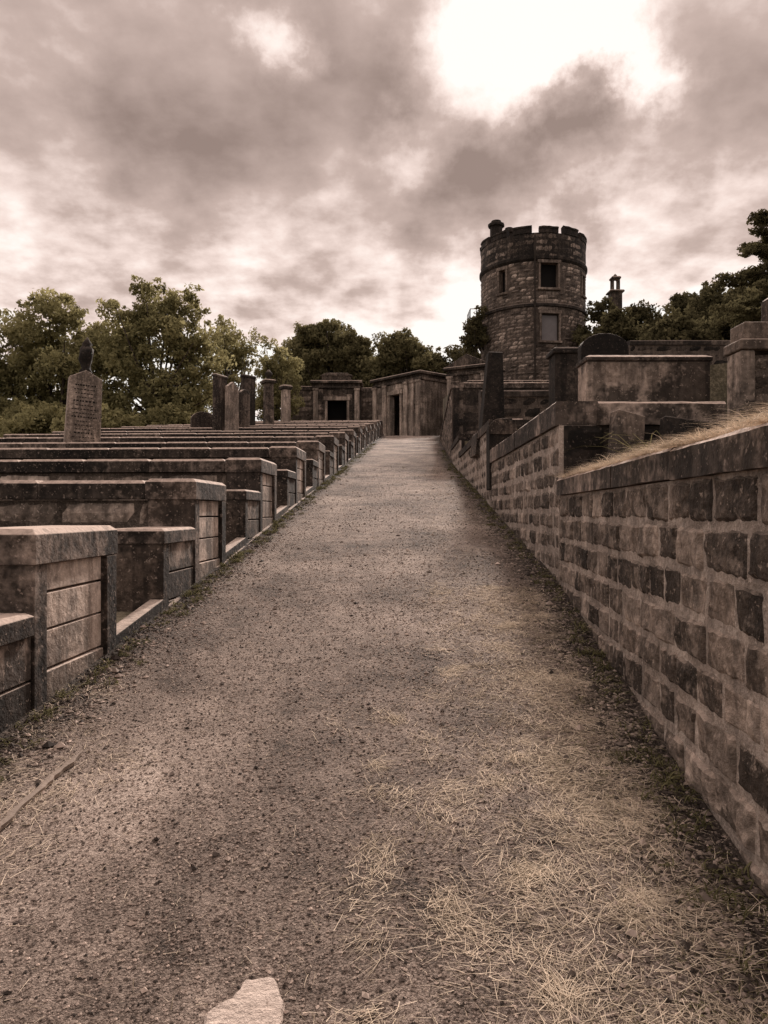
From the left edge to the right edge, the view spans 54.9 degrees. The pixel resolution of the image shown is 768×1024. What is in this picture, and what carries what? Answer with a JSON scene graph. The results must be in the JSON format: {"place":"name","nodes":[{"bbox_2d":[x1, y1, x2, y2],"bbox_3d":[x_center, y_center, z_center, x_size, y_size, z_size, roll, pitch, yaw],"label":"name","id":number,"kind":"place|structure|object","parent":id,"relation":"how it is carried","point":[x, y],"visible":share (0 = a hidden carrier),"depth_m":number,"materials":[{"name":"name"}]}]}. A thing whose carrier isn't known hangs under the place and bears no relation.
{"place":"outdoors","nodes":[
{"label":"outdoors","id":0,"kind":"place"},
{"bbox_2d":[116,611,131,623],"bbox_3d":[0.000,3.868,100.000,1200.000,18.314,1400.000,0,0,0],"label":"ground","id":1,"kind":"structure","parent":0,"point":[120,616],"depth_m":5.56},
{"bbox_2d":[0,424,15,437],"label":"shrub","id":2,"kind":"object","parent":1,"relation":"on","point":[5,429],"visible":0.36,"depth_m":26.35,"materials":[{"name":"green plant"}]},
{"bbox_2d":[0,367,29,417],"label":"broadleaf tree","id":3,"kind":"object","parent":1,"relation":"on","point":[11,380],"visible":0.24,"depth_m":38.32,"materials":[{"name":"green plant"}]},
{"bbox_2d":[0,397,65,433],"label":"shrub","id":4,"kind":"object","parent":1,"relation":"on","point":[22,419],"visible":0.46,"depth_m":34.18,"materials":[{"name":"green plant"}]},
{"bbox_2d":[0,287,143,413],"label":"broadleaf tree","id":5,"kind":"object","parent":1,"relation":"on","point":[42,364],"visible":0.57,"depth_m":38.92,"materials":[{"name":"green plant"}]},
{"bbox_2d":[0,525,162,733],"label":"enclosure wall","id":6,"kind":"structure","parent":1,"relation":"on","point":[60,628],"depth_m":3.97,"materials":[{"name":"stone"}]},
{"bbox_2d":[63,337,101,442],"bbox_3d":[-6.204,-1.941,15.258,0.899,3.360,0.559,3,-3,-30],"label":"gravestone","id":7,"kind":"object","parent":1,"relation":"on","point":[83,408],"visible":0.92,"depth_m":15.17,"materials":[{"name":"stone"}]},
{"bbox_2d":[47,402,143,433],"bbox_3d":[-13.144,-3.874,33.876,5.078,2.745,3.980,0,0,0],"label":"shrub","id":8,"kind":"object","parent":1,"relation":"on","point":[111,418],"visible":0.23,"depth_m":32.82,"materials":[{"name":"green plant"}]},
{"bbox_2d":[0,479,245,611],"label":"enclosure wall","id":9,"kind":"structure","parent":1,"relation":"on","point":[171,538],"depth_m":6.50,"materials":[{"name":"stone"}]},
{"bbox_2d":[0,458,288,544],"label":"enclosure wall","id":10,"kind":"structure","parent":1,"relation":"on","point":[253,510],"depth_m":9.27,"materials":[{"name":"stone"}]},
{"bbox_2d":[66,274,244,415],"bbox_3d":[-11.300,-7.596,37.808,8.183,8.986,4.899,0,0,18],"label":"broadleaf tree","id":11,"kind":"object","parent":1,"relation":"on","point":[129,350],"visible":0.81,"depth_m":37.14,"materials":[{"name":"green plant"}]},
{"bbox_2d":[0,446,312,509],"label":"enclosure wall","id":12,"kind":"structure","parent":1,"relation":"on","point":[292,488],"depth_m":12.00,"materials":[{"name":"stone"}]},
{"bbox_2d":[129,398,196,425],"bbox_3d":[-10.337,-4.032,36.141,4.141,2.969,3.651,0,0,0],"label":"shrub","id":13,"kind":"object","parent":1,"relation":"on","point":[167,414],"visible":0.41,"depth_m":35.23,"materials":[{"name":"green plant"}]},
{"bbox_2d":[0,441,329,489],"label":"enclosure wall","id":14,"kind":"structure","parent":1,"relation":"on","point":[315,463],"depth_m":14.75,"materials":[{"name":"stone"}]},
{"bbox_2d":[0,435,341,475],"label":"enclosure wall","id":15,"kind":"structure","parent":1,"relation":"on","point":[330,443],"depth_m":17.48,"materials":[{"name":"stone"}]},
{"bbox_2d":[3,432,350,466],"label":"enclosure wall","id":16,"kind":"structure","parent":1,"relation":"on","point":[343,439],"depth_m":20.25,"materials":[{"name":"stone"}]},
{"bbox_2d":[190,412,211,427],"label":"gravestone","id":17,"kind":"object","parent":1,"relation":"on","point":[200,419],"visible":0.31,"depth_m":26.88,"materials":[{"name":"stone"}]},
{"bbox_2d":[51,430,357,458],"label":"enclosure wall","id":18,"kind":"structure","parent":1,"relation":"on","point":[351,434],"depth_m":22.93,"materials":[{"name":"stone"}]},
{"bbox_2d":[212,373,227,430],"bbox_3d":[-5.609,-3.167,25.222,0.246,3.030,0.768,0,-1,26],"label":"gravestone","id":19,"kind":"object","parent":1,"relation":"on","point":[218,403],"visible":0.57,"depth_m":25.07,"materials":[{"name":"stone"}]},
{"bbox_2d":[196,314,263,413],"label":"broadleaf tree","id":20,"kind":"object","parent":1,"relation":"on","point":[241,351],"visible":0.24,"depth_m":44.56,"materials":[{"name":"green plant"}]},
{"bbox_2d":[225,382,238,430],"bbox_3d":[-5.242,-3.082,25.470,0.246,2.776,0.768,1,2,30],"label":"gravestone","id":21,"kind":"object","parent":1,"relation":"on","point":[231,407],"visible":0.45,"depth_m":25.37,"materials":[{"name":"stone"}]},
{"bbox_2d":[101,426,363,453],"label":"enclosure wall","id":22,"kind":"structure","parent":1,"relation":"on","point":[358,430],"depth_m":25.68,"materials":[{"name":"stone"}]},
{"bbox_2d":[239,390,249,427],"bbox_3d":[-4.988,-3.080,26.327,0.227,2.550,0.681,0,-2,24],"label":"gravestone","id":23,"kind":"object","parent":1,"relation":"on","point":[244,408],"visible":0.44,"depth_m":26.26,"materials":[{"name":"stone"}]},
{"bbox_2d":[121,425,368,448],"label":"enclosure wall","id":24,"kind":"structure","parent":1,"relation":"on","point":[364,437],"depth_m":28.36,"materials":[{"name":"stone"}]},
{"bbox_2d":[240,374,255,425],"bbox_3d":[-5.250,-3.705,28.600,0.284,3.160,0.743,0,0,38],"label":"gravestone","id":25,"kind":"object","parent":1,"relation":"on","point":[248,383],"visible":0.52,"depth_m":28.61,"materials":[{"name":"stone"}]},
{"bbox_2d":[147,424,372,444],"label":"enclosure wall","id":26,"kind":"structure","parent":1,"relation":"on","point":[369,435],"depth_m":31.10,"materials":[{"name":"stone"}]},
{"bbox_2d":[261,370,275,424],"bbox_3d":[-5.200,-4.589,33.300,0.720,3.620,0.720,0,0,-29],"label":"pedestal monument","id":27,"kind":"object","parent":1,"relation":"on","point":[268,383],"visible":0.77,"depth_m":33.15,"materials":[{"name":"stone"}]},
{"bbox_2d":[169,423,375,441],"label":"enclosure wall","id":28,"kind":"structure","parent":1,"relation":"on","point":[373,431],"depth_m":33.75,"materials":[{"name":"stone"}]},
{"bbox_2d":[251,335,304,420],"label":"broadleaf tree","id":29,"kind":"object","parent":1,"relation":"on","point":[278,364],"visible":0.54,"depth_m":49.41,"materials":[{"name":"green plant"}]},
{"bbox_2d":[279,384,292,421],"bbox_3d":[-5.050,-4.972,38.000,0.800,3.080,0.800,0,0,-34],"label":"pedestal monument","id":30,"kind":"object","parent":1,"relation":"on","point":[285,404],"visible":0.5,"depth_m":37.85,"materials":[{"name":"stone"}]},
{"bbox_2d":[291,386,312,420],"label":"cemetery wall","id":31,"kind":"structure","parent":1,"relation":"on","point":[305,413],"depth_m":53.20,"materials":[{"name":"stone"}]},
{"bbox_2d":[255,421,378,439],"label":"enclosure wall","id":32,"kind":"structure","parent":1,"relation":"on","point":[376,429],"depth_m":36.52,"materials":[{"name":"stone"}]},
{"bbox_2d":[255,421,380,437],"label":"enclosure wall","id":33,"kind":"structure","parent":1,"relation":"on","point":[379,429],"depth_m":39.22,"materials":[{"name":"stone"}]},
{"bbox_2d":[265,318,378,390],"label":"broadleaf tree","id":34,"kind":"object","parent":1,"relation":"on","point":[332,345],"visible":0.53,"depth_m":59.93,"materials":[{"name":"green plant"}]},
{"bbox_2d":[310,373,362,420],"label":"mausoleum","id":35,"kind":"structure","parent":1,"relation":"on","point":[336,396],"depth_m":52.00,"materials":[{"name":"stone"}]},
{"bbox_2d":[328,402,346,420],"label":"doorway","id":36,"kind":"structure","parent":35,"relation":"in","point":[336,410],"depth_m":52.90,"materials":[{"name":"black"}]},
{"bbox_2d":[302,420,383,435],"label":"enclosure wall","id":37,"kind":"structure","parent":1,"relation":"on","point":[381,421],"depth_m":41.92,"materials":[{"name":"stone"}]},
{"bbox_2d":[361,388,372,419],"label":"cemetery wall","id":38,"kind":"structure","parent":1,"relation":"on","point":[366,403],"depth_m":53.20,"materials":[{"name":"stone"}]},
{"bbox_2d":[0,454,767,1023],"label":"dry grass litter","id":39,"kind":"object","parent":1,"relation":"on","point":[546,976],"visible":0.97,"depth_m":2.49,"materials":[{"name":"beige plant"}]},
{"bbox_2d":[0,408,767,1023],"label":"green weeds","id":40,"kind":"object","parent":1,"relation":"on","point":[670,778],"visible":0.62,"depth_m":3.40,"materials":[{"name":"green plant"}]},
{"bbox_2d":[355,327,446,387],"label":"broadleaf tree","id":41,"kind":"object","parent":1,"relation":"on","point":[403,351],"visible":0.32,"depth_m":58.69,"materials":[{"name":"green plant"}]},
{"bbox_2d":[370,370,446,435],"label":"mausoleum","id":42,"kind":"structure","parent":1,"relation":"on","point":[408,404],"depth_m":47.48,"materials":[{"name":"stone"}]},
{"bbox_2d":[451,434,474,470],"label":"retaining wall","id":43,"kind":"structure","parent":1,"relation":"on","point":[458,445],"depth_m":18.48,"materials":[{"name":"stone"}]},
{"bbox_2d":[458,419,522,506],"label":"retaining wall","id":44,"kind":"structure","parent":1,"relation":"on","point":[473,471],"depth_m":13.23,"materials":[{"name":"stone"}]},
{"bbox_2d":[486,418,516,489],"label":"wall pier","id":45,"kind":"structure","parent":44,"relation":"attached to","point":[500,430],"depth_m":11.59,"materials":[{"name":"stone"}]},
{"bbox_2d":[440,382,548,460],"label":"retaining wall","id":46,"kind":"structure","parent":1,"relation":"on","point":[461,413],"depth_m":21.04,"materials":[{"name":"stone"}]},
{"bbox_2d":[490,401,725,582],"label":"retaining wall","id":47,"kind":"structure","parent":1,"relation":"on","point":[528,459],"depth_m":6.81,"materials":[{"name":"stone"}]},
{"bbox_2d":[556,423,767,896],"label":"retaining wall","id":48,"kind":"structure","parent":1,"relation":"on","point":[663,571],"depth_m":2.98,"materials":[{"name":"stone"}]},
{"bbox_2d":[0,436,767,1023],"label":"path","id":49,"kind":"structure","parent":0,"point":[394,460],"depth_m":2.85,"materials":[{"name":"gravel"}]},
{"bbox_2d":[0,751,81,830],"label":"timber stick","id":50,"kind":"object","parent":49,"relation":"on","point":[12,814],"visible":1,"depth_m":2.92,"materials":[{"name":"brown wood"}]},
{"bbox_2d":[204,977,284,1023],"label":"flat stone","id":51,"kind":"object","parent":49,"relation":"on","point":[258,1001],"visible":0.99,"depth_m":1.89,"materials":[{"name":"beige stone"}]},
{"bbox_2d":[0,0,767,420],"label":"sky","id":52,"kind":"structure","parent":0,"point":[306,162],"materials":[{"name":"grey"}]},
{"bbox_2d":[443,363,726,444],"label":"hillside terrace","id":53,"kind":"structure","parent":0,"point":[718,382],"depth_m":21.10,"materials":[{"name":"stone"}]},
{"bbox_2d":[431,344,480,373],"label":"broadleaf tree","id":54,"kind":"object","parent":53,"relation":"on","point":[453,353],"visible":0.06,"depth_m":59.23,"materials":[{"name":"green plant"}]},
{"bbox_2d":[443,354,504,394],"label":"mausoleum","id":55,"kind":"structure","parent":53,"relation":"on","point":[465,368],"depth_m":44.49,"materials":[{"name":"stone"}]},
{"bbox_2d":[459,305,489,358],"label":"broadleaf tree","id":56,"kind":"object","parent":53,"relation":"on","point":[475,334],"visible":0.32,"depth_m":49.24,"materials":[{"name":"green plant"}]},
{"bbox_2d":[470,352,504,457],"bbox_3d":[2.006,-1.970,13.700,0.658,1.920,0.799,2,0,0],"label":"obelisk","id":57,"kind":"object","parent":53,"relation":"on","point":[492,403],"visible":0.56,"depth_m":13.48,"materials":[{"name":"stone"}]},
{"bbox_2d":[467,380,548,382],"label":"terrace wall","id":58,"kind":"structure","parent":53,"relation":"on","point":[476,381],"depth_m":38.95,"materials":[{"name":"stone"}]},
{"bbox_2d":[478,390,548,427],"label":"burial enclosure wall","id":59,"kind":"structure","parent":53,"relation":"on","point":[526,406],"depth_m":17.60,"materials":[{"name":"stone"}]},
{"bbox_2d":[467,219,587,379],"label":"round tower","id":60,"kind":"structure","parent":53,"relation":"on","point":[533,293],"depth_m":47.87,"materials":[{"name":"stone"}]},
{"bbox_2d":[496,266,507,296],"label":"window","id":61,"kind":"structure","parent":60,"relation":"in","point":[502,271],"depth_m":48.71,"materials":[{"name":"beige stone"}]},
{"bbox_2d":[537,259,560,290],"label":"window","id":62,"kind":"structure","parent":60,"relation":"in","point":[548,270],"depth_m":47.84,"materials":[{"name":"black glass"}]},
{"bbox_2d":[538,310,561,343],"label":"window","id":63,"kind":"structure","parent":60,"relation":"in","point":[549,322],"depth_m":47.65,"materials":[{"name":"glass"}]},
{"bbox_2d":[581,272,586,299],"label":"window","id":64,"kind":"structure","parent":60,"relation":"in","point":[583,276],"depth_m":49.17,"materials":[{"name":"beige stone"}]},
{"bbox_2d":[546,347,577,406],"bbox_3d":[3.130,-1.895,12.700,0.660,1.770,0.660,0,0,0],"label":"pedestal monument","id":65,"kind":"object","parent":53,"relation":"on","point":[563,376],"visible":0.34,"depth_m":12.45,"materials":[{"name":"stone"}]},
{"bbox_2d":[571,296,619,345],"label":"shrub","id":66,"kind":"object","parent":53,"relation":"on","point":[585,333],"visible":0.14,"depth_m":47.62,"materials":[{"name":"green plant"}]},
{"bbox_2d":[578,333,628,361],"bbox_3d":[3.050,-1.460,10.300,0.817,2.020,0.379,0,0,0],"label":"gravestone","id":67,"kind":"object","parent":53,"relation":"on","point":[604,344],"visible":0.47,"depth_m":10.20,"materials":[{"name":"stone"}]},
{"bbox_2d":[606,274,624,309],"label":"hilltop monument","id":68,"kind":"object","parent":53,"relation":"on","point":[615,294],"visible":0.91,"depth_m":79.40,"materials":[{"name":"stone"}]},
{"bbox_2d":[593,306,652,341],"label":"shrub","id":69,"kind":"object","parent":53,"relation":"on","point":[622,327],"visible":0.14,"depth_m":40.30,"materials":[{"name":"green plant"}]},
{"bbox_2d":[607,409,644,460],"bbox_3d":[2.025,-0.482,6.212,0.280,0.720,0.120,11,-11,-20],"label":"gravestone","id":70,"kind":"object","parent":53,"relation":"on","point":[624,424],"visible":0.48,"depth_m":6.18,"materials":[{"name":"stone"}]},
{"bbox_2d":[576,355,712,401],"bbox_3d":[2.845,-1.073,8.140,1.370,1.245,0.420,0,0,0],"label":"chest tomb","id":71,"kind":"object","parent":53,"relation":"on","point":[640,378],"visible":0.57,"depth_m":7.95,"materials":[{"name":"stone"}]},
{"bbox_2d":[627,299,661,327],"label":"shrub","id":72,"kind":"object","parent":53,"relation":"on","point":[640,312],"visible":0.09,"depth_m":45.37,"materials":[{"name":"green plant"}]},
{"bbox_2d":[541,381,767,477],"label":"terrace dry grass","id":73,"kind":"structure","parent":53,"relation":"on","point":[746,422],"depth_m":3.06,"materials":[{"name":"beige plant"}]},
{"bbox_2d":[642,280,708,334],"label":"shrub","id":74,"kind":"object","parent":53,"relation":"on","point":[677,300],"visible":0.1,"depth_m":43.61,"materials":[{"name":"green plant"}]},
{"bbox_2d":[635,304,720,339],"bbox_3d":[13.107,-7.302,32.943,3.911,3.592,3.749,0,0,0],"label":"shrub","id":75,"kind":"object","parent":53,"relation":"on","point":[683,327],"visible":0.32,"depth_m":32.31,"materials":[{"name":"green plant"}]},
{"bbox_2d":[627,340,729,364],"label":"terrace wall","id":76,"kind":"structure","parent":53,"relation":"on","point":[713,349],"depth_m":25.00,"materials":[{"name":"stone"}]},
{"bbox_2d":[655,280,736,321],"bbox_3d":[16.183,-9.181,38.038,4.191,5.392,4.654,0,0,-39],"label":"shrub","id":77,"kind":"object","parent":53,"relation":"on","point":[710,294],"visible":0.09,"depth_m":37.47,"materials":[{"name":"green plant"}]},
{"bbox_2d":[659,416,741,443],"bbox_3d":[2.654,-0.434,6.203,0.700,0.660,0.100,7,-9,-6],"label":"gravestone","id":78,"kind":"object","parent":53,"relation":"on","point":[669,425],"visible":0.24,"depth_m":6.18,"materials":[{"name":"stone"}]},
{"bbox_2d":[695,286,762,339],"bbox_3d":[16.043,-7.790,32.701,4.120,4.268,3.925,0,0,-15],"label":"shrub","id":79,"kind":"object","parent":53,"relation":"on","point":[723,332],"visible":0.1,"depth_m":32.62,"materials":[{"name":"green plant"}]},
{"bbox_2d":[714,287,743,299],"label":"shrub","id":80,"kind":"object","parent":53,"relation":"on","point":[729,291],"depth_m":42.45,"materials":[{"name":"green plant"}]},
{"bbox_2d":[706,208,767,327],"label":"pine tree","id":81,"kind":"object","parent":53,"relation":"on","point":[746,310],"visible":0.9,"depth_m":27.17,"materials":[{"name":"green plant"}]},
{"bbox_2d":[712,274,763,314],"bbox_3d":[19.304,-9.808,38.263,5.323,5.919,4.205,0,0,0],"label":"shrub","id":82,"kind":"object","parent":53,"relation":"on","point":[733,293],"visible":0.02,"depth_m":37.77,"materials":[{"name":"green plant"}]},
{"bbox_2d":[723,298,767,425],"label":"tomb monument","id":83,"kind":"object","parent":53,"relation":"on","point":[745,352],"visible":0.56,"depth_m":7.11,"materials":[{"name":"stone"}]}
]}

